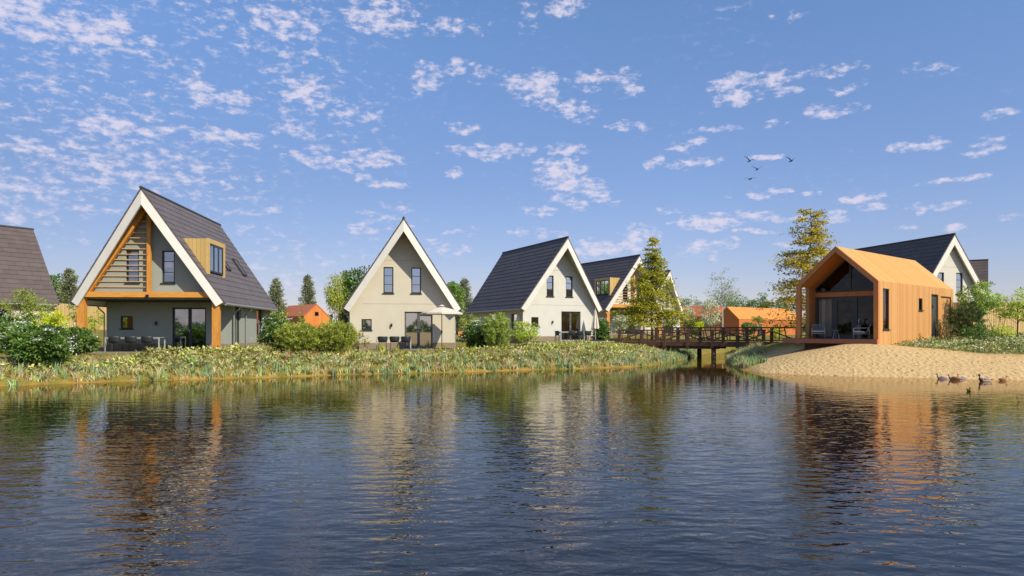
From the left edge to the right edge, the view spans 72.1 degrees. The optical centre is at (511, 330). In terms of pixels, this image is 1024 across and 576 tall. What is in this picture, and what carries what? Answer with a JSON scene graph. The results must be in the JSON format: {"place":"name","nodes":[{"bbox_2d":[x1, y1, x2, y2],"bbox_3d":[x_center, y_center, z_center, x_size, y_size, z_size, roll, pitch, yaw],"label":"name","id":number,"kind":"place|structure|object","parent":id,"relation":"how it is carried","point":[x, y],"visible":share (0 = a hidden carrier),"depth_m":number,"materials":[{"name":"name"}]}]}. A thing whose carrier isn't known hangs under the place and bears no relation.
{"place":"outdoors","nodes":[
{"label":"outdoors","id":0,"kind":"place"},
{"bbox_2d":[0,336,756,384],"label":"reed grass","id":1,"kind":"structure","parent":0,"point":[129,370],"depth_m":33.90,"materials":[{"name":"green plant"}]},
{"bbox_2d":[0,352,1023,575],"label":"water","id":2,"kind":"structure","parent":0,"point":[707,465],"depth_m":10.21,"materials":[{"name":"liquid"}]},
{"bbox_2d":[1,348,767,385],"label":"sedge","id":3,"kind":"object","parent":2,"relation":"on","point":[413,367],"visible":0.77,"depth_m":35.19,"materials":[{"name":"green plant"}]},
{"bbox_2d":[977,374,991,381],"bbox_3d":[19.583,1.956,29.135,0.672,0.379,0.274,0,0,-3],"label":"drake","id":4,"kind":"object","parent":2,"relation":"on","point":[984,379],"visible":0.98,"depth_m":29.05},
{"bbox_2d":[0,329,1023,385],"bbox_3d":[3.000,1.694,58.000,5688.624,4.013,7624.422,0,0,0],"label":"ground","id":5,"kind":"structure","parent":0,"point":[878,360],"depth_m":34.25,"materials":[{"name":"plant"}]},
{"bbox_2d":[0,312,37,353],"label":"viburnum bush","id":6,"kind":"object","parent":5,"relation":"on","point":[4,327],"visible":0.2,"depth_m":33.77,"materials":[{"name":"green plant"}]},
{"bbox_2d":[0,288,56,322],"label":"bush","id":7,"kind":"object","parent":5,"relation":"on","point":[28,300],"visible":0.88,"depth_m":35.50,"materials":[{"name":"green plant"}]},
{"bbox_2d":[0,225,59,329],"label":"gabled house","id":8,"kind":"structure","parent":5,"relation":"on","point":[22,264],"depth_m":49.66,"materials":[{"name":"grey tile"}]},
{"bbox_2d":[0,321,78,366],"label":"viburnum bush","id":9,"kind":"object","parent":5,"relation":"on","point":[26,344],"visible":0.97,"depth_m":28.47,"materials":[{"name":"green plant"}]},
{"bbox_2d":[31,309,73,333],"bbox_3d":[-22.162,0.170,33.984,1.852,2.514,1.765,0,0,42],"label":"lime bush","id":10,"kind":"object","parent":5,"relation":"on","point":[48,319],"visible":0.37,"depth_m":33.97,"materials":[{"name":"yellow plant"}]},
{"bbox_2d":[50,273,70,302],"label":"broadleaf tree","id":11,"kind":"object","parent":5,"relation":"on","point":[53,280],"visible":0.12,"depth_m":91.33,"materials":[{"name":"green plant"}]},
{"bbox_2d":[56,268,79,303],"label":"conifer","id":12,"kind":"object","parent":5,"relation":"on","point":[66,293],"visible":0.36,"depth_m":87.60,"materials":[{"name":"green plant"}]},
{"bbox_2d":[67,304,76,324],"bbox_3d":[-23.855,-0.132,38.441,0.948,2.932,0.878,0,0,-30],"label":"sapling","id":13,"kind":"object","parent":5,"relation":"on","point":[70,307],"visible":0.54,"depth_m":38.42,"materials":[{"name":"green plant"}]},
{"bbox_2d":[54,303,106,329],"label":"paling fence","id":14,"kind":"object","parent":5,"relation":"on","point":[67,311],"depth_m":67.47,"materials":[{"name":"brown wood"}]},
{"bbox_2d":[62,321,101,354],"bbox_3d":[-20.509,0.510,32.983,2.457,1.958,1.915,0,0,0],"label":"viburnum bush","id":15,"kind":"object","parent":5,"relation":"on","point":[86,343],"visible":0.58,"depth_m":32.72,"materials":[{"name":"green plant"}]},
{"bbox_2d":[87,310,105,335],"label":"lime bush","id":16,"kind":"object","parent":5,"relation":"on","point":[92,322],"visible":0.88,"depth_m":51.98,"materials":[{"name":"yellow plant"}]},
{"bbox_2d":[93,351,196,352],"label":"patio","id":17,"kind":"structure","parent":5,"relation":"on","point":[118,352],"depth_m":35.74,"materials":[{"name":"grey"}]},
{"bbox_2d":[108,336,122,351],"bbox_3d":[-20.385,0.674,36.117,0.600,0.802,0.569,0,0,-6],"label":"garden chair","id":18,"kind":"object","parent":17,"relation":"on","point":[114,339],"visible":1,"depth_m":35.93,"materials":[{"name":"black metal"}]},
{"bbox_2d":[124,336,138,350],"bbox_3d":[-19.589,0.674,36.196,0.600,0.802,0.569,0,0,-6],"label":"garden chair","id":19,"kind":"object","parent":17,"relation":"on","point":[130,339],"visible":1,"depth_m":36.00,"materials":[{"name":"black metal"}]},
{"bbox_2d":[105,337,165,351],"bbox_3d":[-19.697,0.701,36.779,2.700,0.745,0.840,0,0,-6],"label":"garden table","id":20,"kind":"object","parent":17,"relation":"on","point":[159,338],"visible":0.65,"depth_m":36.50,"materials":[{"name":"metal"}]},
{"bbox_2d":[141,336,154,351],"bbox_3d":[-18.793,0.674,36.275,0.600,0.802,0.569,0,0,-6],"label":"garden chair","id":21,"kind":"object","parent":17,"relation":"on","point":[147,339],"visible":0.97,"depth_m":36.08,"materials":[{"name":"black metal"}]},
{"bbox_2d":[69,186,277,353],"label":"timber porch house","id":22,"kind":"structure","parent":5,"relation":"on","point":[175,274],"depth_m":36.19,"materials":[{"name":"grey tile"}]},
{"bbox_2d":[119,316,133,329],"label":"window","id":23,"kind":"structure","parent":22,"relation":"in","point":[122,328],"depth_m":38.09,"materials":[{"name":"black glass"}]},
{"bbox_2d":[124,250,139,283],"bbox_3d":[-19.251,-3.247,35.725,1.120,1.700,0.295,0,0,-6],"label":"window","id":24,"kind":"structure","parent":22,"relation":"in","point":[131,275],"depth_m":35.81,"materials":[{"name":"blue glass"}]},
{"bbox_2d":[160,251,175,283],"bbox_3d":[-17.520,-3.247,35.897,1.120,1.700,0.295,0,0,-6],"label":"window","id":25,"kind":"structure","parent":22,"relation":"in","point":[168,256],"depth_m":36.00,"materials":[{"name":"blue glass"}]},
{"bbox_2d":[173,308,205,349],"bbox_3d":[-17.619,-0.117,38.465,1.771,2.320,0.207,0,0,-2],"label":"patio door","id":26,"kind":"structure","parent":22,"relation":"in","point":[179,311],"depth_m":38.48,"materials":[{"name":"black glass"}]},
{"bbox_2d":[210,244,222,274],"bbox_3d":[-15.748,-3.794,37.423,0.050,1.465,2.260,0,0,-6],"label":"window","id":27,"kind":"structure","parent":22,"relation":"in","point":[216,253],"depth_m":37.47,"materials":[{"name":"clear glass"}]},
{"bbox_2d":[235,307,238,342],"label":"window","id":28,"kind":"structure","parent":22,"relation":"in","point":[236,308],"depth_m":39.87,"materials":[{"name":"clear glass"}]},
{"bbox_2d":[257,309,260,341],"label":"window","id":29,"kind":"structure","parent":22,"relation":"in","point":[258,310],"depth_m":44.49,"materials":[{"name":"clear glass"}]},
{"bbox_2d":[251,310,291,352],"bbox_3d":[-12.252,0.209,36.480,2.052,2.549,1.828,0,0,15],"label":"viburnum bush","id":30,"kind":"object","parent":5,"relation":"on","point":[272,324],"visible":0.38,"depth_m":36.17,"materials":[{"name":"green plant"}]},
{"bbox_2d":[268,278,287,317],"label":"conifer","id":31,"kind":"object","parent":5,"relation":"on","point":[275,285],"visible":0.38,"depth_m":123.51,"materials":[{"name":"green plant"}]},
{"bbox_2d":[275,311,288,323],"bbox_3d":[-12.966,0.156,39.503,1.462,2.549,1.348,0,0,0],"label":"young tree","id":32,"kind":"object","parent":5,"relation":"on","point":[282,314],"visible":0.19,"depth_m":39.44,"materials":[{"name":"green plant"}]},
{"bbox_2d":[272,321,322,351],"bbox_3d":[-10.765,0.463,35.560,2.626,1.998,2.307,0,0,0],"label":"pine shrub","id":33,"kind":"object","parent":5,"relation":"on","point":[306,334],"visible":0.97,"depth_m":35.17,"materials":[{"name":"green plant"}]},
{"bbox_2d":[282,304,328,327],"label":"cabin","id":34,"kind":"object","parent":5,"relation":"on","point":[315,314],"visible":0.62,"depth_m":118.57,"materials":[{"name":"wood"}]},
{"bbox_2d":[297,274,316,304],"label":"conifer","id":35,"kind":"object","parent":5,"relation":"on","point":[307,288],"visible":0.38,"depth_m":127.57,"materials":[{"name":"green plant"}]},
{"bbox_2d":[0,339,669,373],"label":"ground cover","id":36,"kind":"object","parent":5,"relation":"on","point":[169,350],"visible":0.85,"depth_m":35.27,"materials":[{"name":"green plant"}]},
{"bbox_2d":[313,318,358,351],"bbox_3d":[-9.133,0.413,36.168,2.628,2.172,2.233,0,0,0],"label":"pine shrub","id":37,"kind":"object","parent":5,"relation":"on","point":[341,330],"visible":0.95,"depth_m":35.80,"materials":[{"name":"green plant"}]},
{"bbox_2d":[323,270,348,326],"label":"tree","id":38,"kind":"object","parent":5,"relation":"on","point":[333,297],"visible":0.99,"depth_m":73.78,"materials":[{"name":"green plant"}]},
{"bbox_2d":[336,270,350,323],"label":"conifer","id":39,"kind":"object","parent":5,"relation":"on","point":[342,316],"visible":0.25,"depth_m":89.50,"materials":[{"name":"green plant"}]},
{"bbox_2d":[340,265,369,314],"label":"broadleaf tree","id":40,"kind":"object","parent":5,"relation":"on","point":[349,282],"visible":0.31,"depth_m":85.34,"materials":[{"name":"green plant"}]},
{"bbox_2d":[350,330,370,351],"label":"brown bush","id":41,"kind":"object","parent":5,"relation":"on","point":[364,344],"visible":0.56,"depth_m":37.47,"materials":[{"name":"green plant"}]},
{"bbox_2d":[341,216,462,348],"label":"gabled house","id":42,"kind":"structure","parent":5,"relation":"on","point":[402,286],"depth_m":44.60,"materials":[{"name":"paint"}]},
{"bbox_2d":[383,267,393,293],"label":"window","id":43,"kind":"structure","parent":42,"relation":"in","point":[387,271],"depth_m":44.64,"materials":[{"name":"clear glass"}]},
{"bbox_2d":[410,267,421,293],"bbox_3d":[-6.118,-3.195,44.874,1.120,1.700,0.295,0,0,-11],"label":"window","id":44,"kind":"structure","parent":42,"relation":"in","point":[415,272],"depth_m":44.96,"materials":[{"name":"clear glass"}]},
{"bbox_2d":[405,312,431,347],"bbox_3d":[-5.978,-0.065,44.946,1.771,2.320,0.207,0,0,-7],"label":"patio door","id":45,"kind":"structure","parent":42,"relation":"in","point":[408,315],"depth_m":44.92,"materials":[{"name":"grey glass"}]},
{"bbox_2d":[359,349,448,350],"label":"patio","id":46,"kind":"structure","parent":5,"relation":"on","point":[399,349],"depth_m":42.59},
{"bbox_2d":[378,336,387,349],"bbox_3d":[-7.770,0.726,42.224,0.600,0.802,0.569,0,0,-11],"label":"garden chair","id":47,"kind":"object","parent":46,"relation":"on","point":[383,339],"visible":0.91,"depth_m":42.02,"materials":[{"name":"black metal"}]},
{"bbox_2d":[390,336,399,349],"bbox_3d":[-7.082,0.726,42.354,0.600,0.802,0.569,0,0,-11],"label":"garden chair","id":48,"kind":"object","parent":46,"relation":"on","point":[394,339],"visible":0.92,"depth_m":42.15,"materials":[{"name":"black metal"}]},
{"bbox_2d":[401,336,410,348],"bbox_3d":[-6.413,0.726,42.480,0.600,0.802,0.569,0,0,-11],"label":"garden chair","id":49,"kind":"object","parent":46,"relation":"on","point":[405,338],"visible":1,"depth_m":42.28,"materials":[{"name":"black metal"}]},
{"bbox_2d":[421,305,462,348],"bbox_3d":[-4.314,-0.247,43.221,2.354,2.744,2.354,0,0,-28],"label":"parasol","id":50,"kind":"object","parent":46,"relation":"on","point":[441,311],"visible":0.97,"depth_m":42.69,"materials":[{"name":"beige fabric"}]},
{"bbox_2d":[264,340,618,353],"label":"yellow herbs","id":51,"kind":"object","parent":5,"relation":"on","point":[439,346],"visible":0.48,"depth_m":39.90,"materials":[{"name":"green plant"}]},
{"bbox_2d":[447,280,465,318],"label":"broadleaf tree","id":52,"kind":"object","parent":5,"relation":"on","point":[453,287],"visible":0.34,"depth_m":89.69,"materials":[{"name":"green plant"}]},
{"bbox_2d":[454,286,466,334],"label":"conifer","id":53,"kind":"object","parent":5,"relation":"on","point":[458,328],"visible":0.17,"depth_m":91.57,"materials":[{"name":"green plant"}]},
{"bbox_2d":[459,277,472,322],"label":"conifer","id":54,"kind":"object","parent":5,"relation":"on","point":[467,301],"visible":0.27,"depth_m":94.70,"materials":[{"name":"green plant"}]},
{"bbox_2d":[459,313,482,333],"bbox_3d":[-2.799,0.110,47.423,1.738,2.618,1.664,0,0,-20],"label":"young tree","id":55,"kind":"object","parent":5,"relation":"on","point":[463,320],"visible":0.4,"depth_m":47.24,"materials":[{"name":"green plant"}]},
{"bbox_2d":[455,320,489,348],"bbox_3d":[-2.308,0.407,42.899,2.401,2.176,2.111,0,0,0],"label":"viburnum bush","id":56,"kind":"object","parent":5,"relation":"on","point":[474,337],"visible":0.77,"depth_m":42.66,"materials":[{"name":"green plant"}]},
{"bbox_2d":[481,311,511,346],"bbox_3d":[-0.940,0.138,42.019,1.997,2.686,1.830,0,0,0],"label":"pine shrub","id":57,"kind":"object","parent":5,"relation":"on","point":[496,328],"visible":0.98,"depth_m":41.70,"materials":[{"name":"green plant"}]},
{"bbox_2d":[509,320,540,345],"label":"bright bush","id":58,"kind":"object","parent":5,"relation":"on","point":[523,333],"visible":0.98,"depth_m":42.77,"materials":[{"name":"green plant"}]},
{"bbox_2d":[466,236,602,342],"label":"gabled house","id":59,"kind":"structure","parent":5,"relation":"on","point":[546,286],"depth_m":56.50,"materials":[{"name":"stone"}]},
{"bbox_2d":[512,314,516,329],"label":"window","id":60,"kind":"structure","parent":59,"relation":"in","point":[514,316],"depth_m":56.44,"materials":[{"name":"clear glass"}]},
{"bbox_2d":[546,276,554,296],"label":"window","id":61,"kind":"structure","parent":59,"relation":"in","point":[550,279],"depth_m":55.77,"materials":[{"name":"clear glass"}]},
{"bbox_2d":[566,276,573,297],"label":"window","id":62,"kind":"structure","parent":59,"relation":"in","point":[568,278],"depth_m":56.51,"materials":[{"name":"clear glass"}]},
{"bbox_2d":[561,311,579,339],"bbox_3d":[4.681,-0.400,56.513,1.771,2.320,0.207,0,0,-21],"label":"patio door","id":63,"kind":"structure","parent":59,"relation":"in","point":[562,312],"depth_m":56.41,"materials":[{"name":"clear glass"}]},
{"bbox_2d":[532,341,614,342],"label":"patio","id":64,"kind":"structure","parent":5,"relation":"on","point":[570,341],"depth_m":53.51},
{"bbox_2d":[591,308,600,340],"bbox_3d":[6.654,-0.520,56.109,0.700,2.620,0.700,0,0,-25],"label":"parasol","id":65,"kind":"object","parent":64,"relation":"on","point":[595,324],"visible":0.95,"depth_m":55.98,"materials":[{"name":"beige fabric"}]},
{"bbox_2d":[592,317,611,340],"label":"viburnum bush","id":66,"kind":"object","parent":5,"relation":"on","point":[603,331],"visible":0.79,"depth_m":57.19,"materials":[{"name":"green plant"}]},
{"bbox_2d":[612,315,628,340],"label":"blossom shrub","id":67,"kind":"object","parent":5,"relation":"on","point":[623,327],"visible":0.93,"depth_m":60.43,"materials":[{"name":"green plant"}]},
{"bbox_2d":[581,254,661,335],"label":"timber porch house","id":68,"kind":"structure","parent":5,"relation":"on","point":[607,278],"depth_m":72.89,"materials":[{"name":"tile"}]},
{"bbox_2d":[596,280,608,294],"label":"window","id":69,"kind":"structure","parent":68,"relation":"in","point":[602,287],"depth_m":72.88,"materials":[{"name":"clear glass"}]},
{"bbox_2d":[625,320,635,338],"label":"blossom shrub","id":70,"kind":"object","parent":5,"relation":"on","point":[630,327],"visible":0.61,"depth_m":62.85,"materials":[{"name":"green plant"}]},
{"bbox_2d":[606,236,699,339],"bbox_3d":[12.218,-3.520,62.513,8.221,9.723,7.059,0,0,-12],"label":"autumn tree","id":71,"kind":"object","parent":5,"relation":"on","point":[641,316],"visible":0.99,"depth_m":61.51,"materials":[{"name":"green plant"}]},
{"bbox_2d":[643,270,683,333],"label":"gabled house","id":72,"kind":"structure","parent":5,"relation":"on","point":[674,293],"depth_m":90.61,"materials":[{"name":"paint"}]},
{"bbox_2d":[658,315,680,333],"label":"green bush","id":73,"kind":"object","parent":5,"relation":"on","point":[672,324],"visible":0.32,"depth_m":68.76,"materials":[{"name":"green plant"}]},
{"bbox_2d":[680,306,696,322],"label":"blossom shrub","id":74,"kind":"object","parent":5,"relation":"on","point":[692,313],"visible":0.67,"depth_m":85.88,"materials":[{"name":"beige plant"}]},
{"bbox_2d":[681,294,704,305],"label":"broadleaf tree","id":75,"kind":"object","parent":5,"relation":"on","point":[687,302],"visible":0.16,"depth_m":149.44,"materials":[{"name":"green plant"}]},
{"bbox_2d":[686,318,703,334],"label":"viburnum bush","id":76,"kind":"object","parent":5,"relation":"on","point":[693,325],"visible":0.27,"depth_m":83.85,"materials":[{"name":"green plant"}]},
{"bbox_2d":[680,305,723,326],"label":"cabin","id":77,"kind":"object","parent":5,"relation":"on","point":[695,309],"visible":0.06,"depth_m":128.89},
{"bbox_2d":[698,297,721,328],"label":"blossom shrub","id":78,"kind":"object","parent":5,"relation":"on","point":[709,321],"visible":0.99,"depth_m":83.75,"materials":[{"name":"beige plant"}]},
{"bbox_2d":[615,327,805,358],"bbox_3d":[15.734,1.570,52.774,17.641,3.740,2.820,0,0,30],"label":"footbridge","id":79,"kind":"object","parent":5,"relation":"on","point":[699,343],"visible":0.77,"depth_m":52.97,"materials":[{"name":"wood"}]},
{"bbox_2d":[706,267,740,326],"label":"birch","id":80,"kind":"object","parent":5,"relation":"on","point":[724,293],"visible":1,"depth_m":85.93,"materials":[{"name":"green plant"}]},
{"bbox_2d":[711,291,748,308],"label":"broadleaf tree","id":81,"kind":"object","parent":5,"relation":"on","point":[734,302],"visible":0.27,"depth_m":149.24,"materials":[{"name":"green plant"}]},
{"bbox_2d":[739,322,758,334],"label":"viburnum bush","id":82,"kind":"object","parent":5,"relation":"on","point":[746,324],"visible":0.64,"depth_m":91.70,"materials":[{"name":"green plant"}]},
{"bbox_2d":[715,307,795,334],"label":"cabin","id":83,"kind":"object","parent":5,"relation":"on","point":[735,316],"visible":0.34,"depth_m":117.92,"materials":[{"name":"wood"}]},
{"bbox_2d":[747,292,770,307],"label":"broadleaf tree","id":84,"kind":"object","parent":5,"relation":"on","point":[763,298],"visible":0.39,"depth_m":149.59,"materials":[{"name":"green plant"}]},
{"bbox_2d":[767,325,786,339],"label":"lime bush","id":85,"kind":"object","parent":5,"relation":"on","point":[776,335],"visible":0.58,"depth_m":61.84,"materials":[{"name":"green plant"}]},
{"bbox_2d":[747,207,836,337],"bbox_3d":[20.712,-3.724,48.715,7.541,9.910,7.118,0,0,0],"label":"autumn tree","id":86,"kind":"object","parent":5,"relation":"on","point":[814,252],"visible":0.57,"depth_m":48.73,"materials":[{"name":"green plant"}]},
{"bbox_2d":[783,246,952,349],"bbox_3d":[22.046,-1.522,42.969,12.140,6.324,5.300,0,0,-42],"label":"larch cabin","id":87,"kind":"object","parent":5,"relation":"on","point":[892,300],"visible":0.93,"depth_m":40.30,"materials":[{"name":"wood"}]},
{"bbox_2d":[811,324,824,338],"bbox_3d":[17.610,0.033,40.420,0.716,0.814,0.874,0,0,23],"label":"lounge chair","id":88,"kind":"object","parent":87,"relation":"on","point":[815,329],"visible":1,"depth_m":40.72,"materials":[{"name":"fabric"}]},
{"bbox_2d":[816,297,833,338],"bbox_3d":[18.365,-0.770,41.213,0.165,2.420,1.050,0,0,-42],"label":"front window","id":89,"kind":"structure","parent":87,"relation":"in","point":[826,304],"depth_m":41.20,"materials":[{"name":"glass"}]},
{"bbox_2d":[815,260,872,292],"bbox_3d":[19.313,-3.288,40.083,0.100,2.076,4.060,0,0,-42],"label":"gable window","id":90,"kind":"structure","parent":87,"relation":"in","point":[845,278],"depth_m":40.30,"materials":[{"name":"glass"}]},
{"bbox_2d":[834,296,854,338],"bbox_3d":[19.091,-0.770,40.332,0.080,2.420,1.230,0,0,-42],"label":"glass door","id":91,"kind":"structure","parent":87,"relation":"in","point":[844,306],"depth_m":40.35,"materials":[{"name":"glass"}]},
{"bbox_2d":[853,324,870,338],"bbox_3d":[19.134,0.033,38.422,0.874,0.814,0.716,0,0,24],"label":"lounge chair","id":92,"kind":"object","parent":87,"relation":"on","point":[868,330],"visible":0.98,"depth_m":38.24,"materials":[{"name":"fabric"}]},
{"bbox_2d":[855,295,872,338],"bbox_3d":[19.910,-0.770,39.413,0.080,2.420,1.240,0,0,-42],"label":"front window","id":93,"kind":"structure","parent":87,"relation":"in","point":[863,304],"depth_m":39.52,"materials":[{"name":"glass"}]},
{"bbox_2d":[882,288,890,329],"bbox_3d":[20.093,-1.155,37.823,0.980,2.250,0.200,0,0,-42],"label":"window","id":94,"kind":"structure","parent":87,"relation":"in","point":[885,291],"depth_m":37.97,"materials":[{"name":"glass"}]},
{"bbox_2d":[931,294,937,336],"bbox_3d":[25.690,-0.945,42.862,1.140,2.570,0.170,0,0,-42],"label":"side door","id":95,"kind":"structure","parent":87,"relation":"in","point":[933,296],"depth_m":42.92,"materials":[{"name":"glass"}]},
{"bbox_2d":[941,296,950,335],"bbox_3d":[27.215,-0.710,44.183,1.900,2.900,0.128,0,0,-42],"label":"storage door","id":96,"kind":"structure","parent":87,"relation":"in","point":[945,302],"depth_m":44.27,"materials":[{"name":"wood"}]},
{"bbox_2d":[854,233,989,301],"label":"gabled house","id":97,"kind":"structure","parent":5,"relation":"on","point":[944,258],"depth_m":54.65,"materials":[{"name":"stone"}]},
{"bbox_2d":[955,273,961,294],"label":"window","id":98,"kind":"structure","parent":97,"relation":"in","point":[958,275],"depth_m":54.74,"materials":[{"name":"clear glass"}]},
{"bbox_2d":[936,315,957,339],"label":"brown bush","id":99,"kind":"object","parent":5,"relation":"on","point":[947,329],"visible":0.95,"depth_m":40.25,"materials":[{"name":"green plant"}]},
{"bbox_2d":[894,332,1023,353],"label":"ground cover","id":100,"kind":"object","parent":5,"relation":"on","point":[959,342],"visible":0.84,"depth_m":37.37,"materials":[{"name":"green plant"}]},
{"bbox_2d":[946,300,988,337],"bbox_3d":[27.154,-0.469,42.001,2.410,2.816,2.031,0,0,0],"label":"pine shrub","id":101,"kind":"object","parent":5,"relation":"on","point":[975,315],"visible":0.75,"depth_m":41.77,"materials":[{"name":"green plant"}]},
{"bbox_2d":[970,259,987,289],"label":"gabled house","id":102,"kind":"structure","parent":5,"relation":"on","point":[980,266],"depth_m":73.80,"materials":[{"name":"brown tile"}]},
{"bbox_2d":[960,322,998,339],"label":"green bush","id":103,"kind":"object","parent":5,"relation":"on","point":[983,333],"visible":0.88,"depth_m":40.32,"materials":[{"name":"green plant"}]},
{"bbox_2d":[955,280,1006,314],"bbox_3d":[28.958,-1.179,43.511,2.825,4.033,2.307,0,0,0],"label":"young tree","id":104,"kind":"object","parent":5,"relation":"on","point":[984,302],"visible":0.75,"depth_m":43.27,"materials":[{"name":"green plant"}]},
{"bbox_2d":[973,301,1023,334],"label":"paling fence","id":105,"kind":"object","parent":5,"relation":"on","point":[1010,322],"visible":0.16,"depth_m":47.99,"materials":[{"name":"brown wood"}]},
{"bbox_2d":[991,324,1017,336],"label":"lime bush","id":106,"kind":"object","parent":5,"relation":"on","point":[998,332],"visible":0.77,"depth_m":41.78,"materials":[{"name":"green plant"}]},
{"bbox_2d":[992,287,1023,336],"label":"young tree","id":107,"kind":"object","parent":5,"relation":"on","point":[1016,314],"visible":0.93,"depth_m":43.95,"materials":[{"name":"green plant"}]},
{"bbox_2d":[0,0,1023,325],"label":"sky","id":108,"kind":"structure","parent":0,"point":[308,131],"materials":[{"name":"blue"}]},
{"bbox_2d":[723,340,765,368],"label":"reed grass","id":109,"kind":"structure","parent":0,"point":[757,348],"depth_m":44.77,"materials":[{"name":"green plant"}]},
{"bbox_2d":[857,319,862,338],"bbox_3d":[19.470,-0.125,39.326,0.280,1.130,0.160,0,0,14],"label":"outdoor tap","id":110,"kind":"object","parent":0,"point":[858,333],"visible":0.96,"depth_m":39.27,"materials":[{"name":"metal"}]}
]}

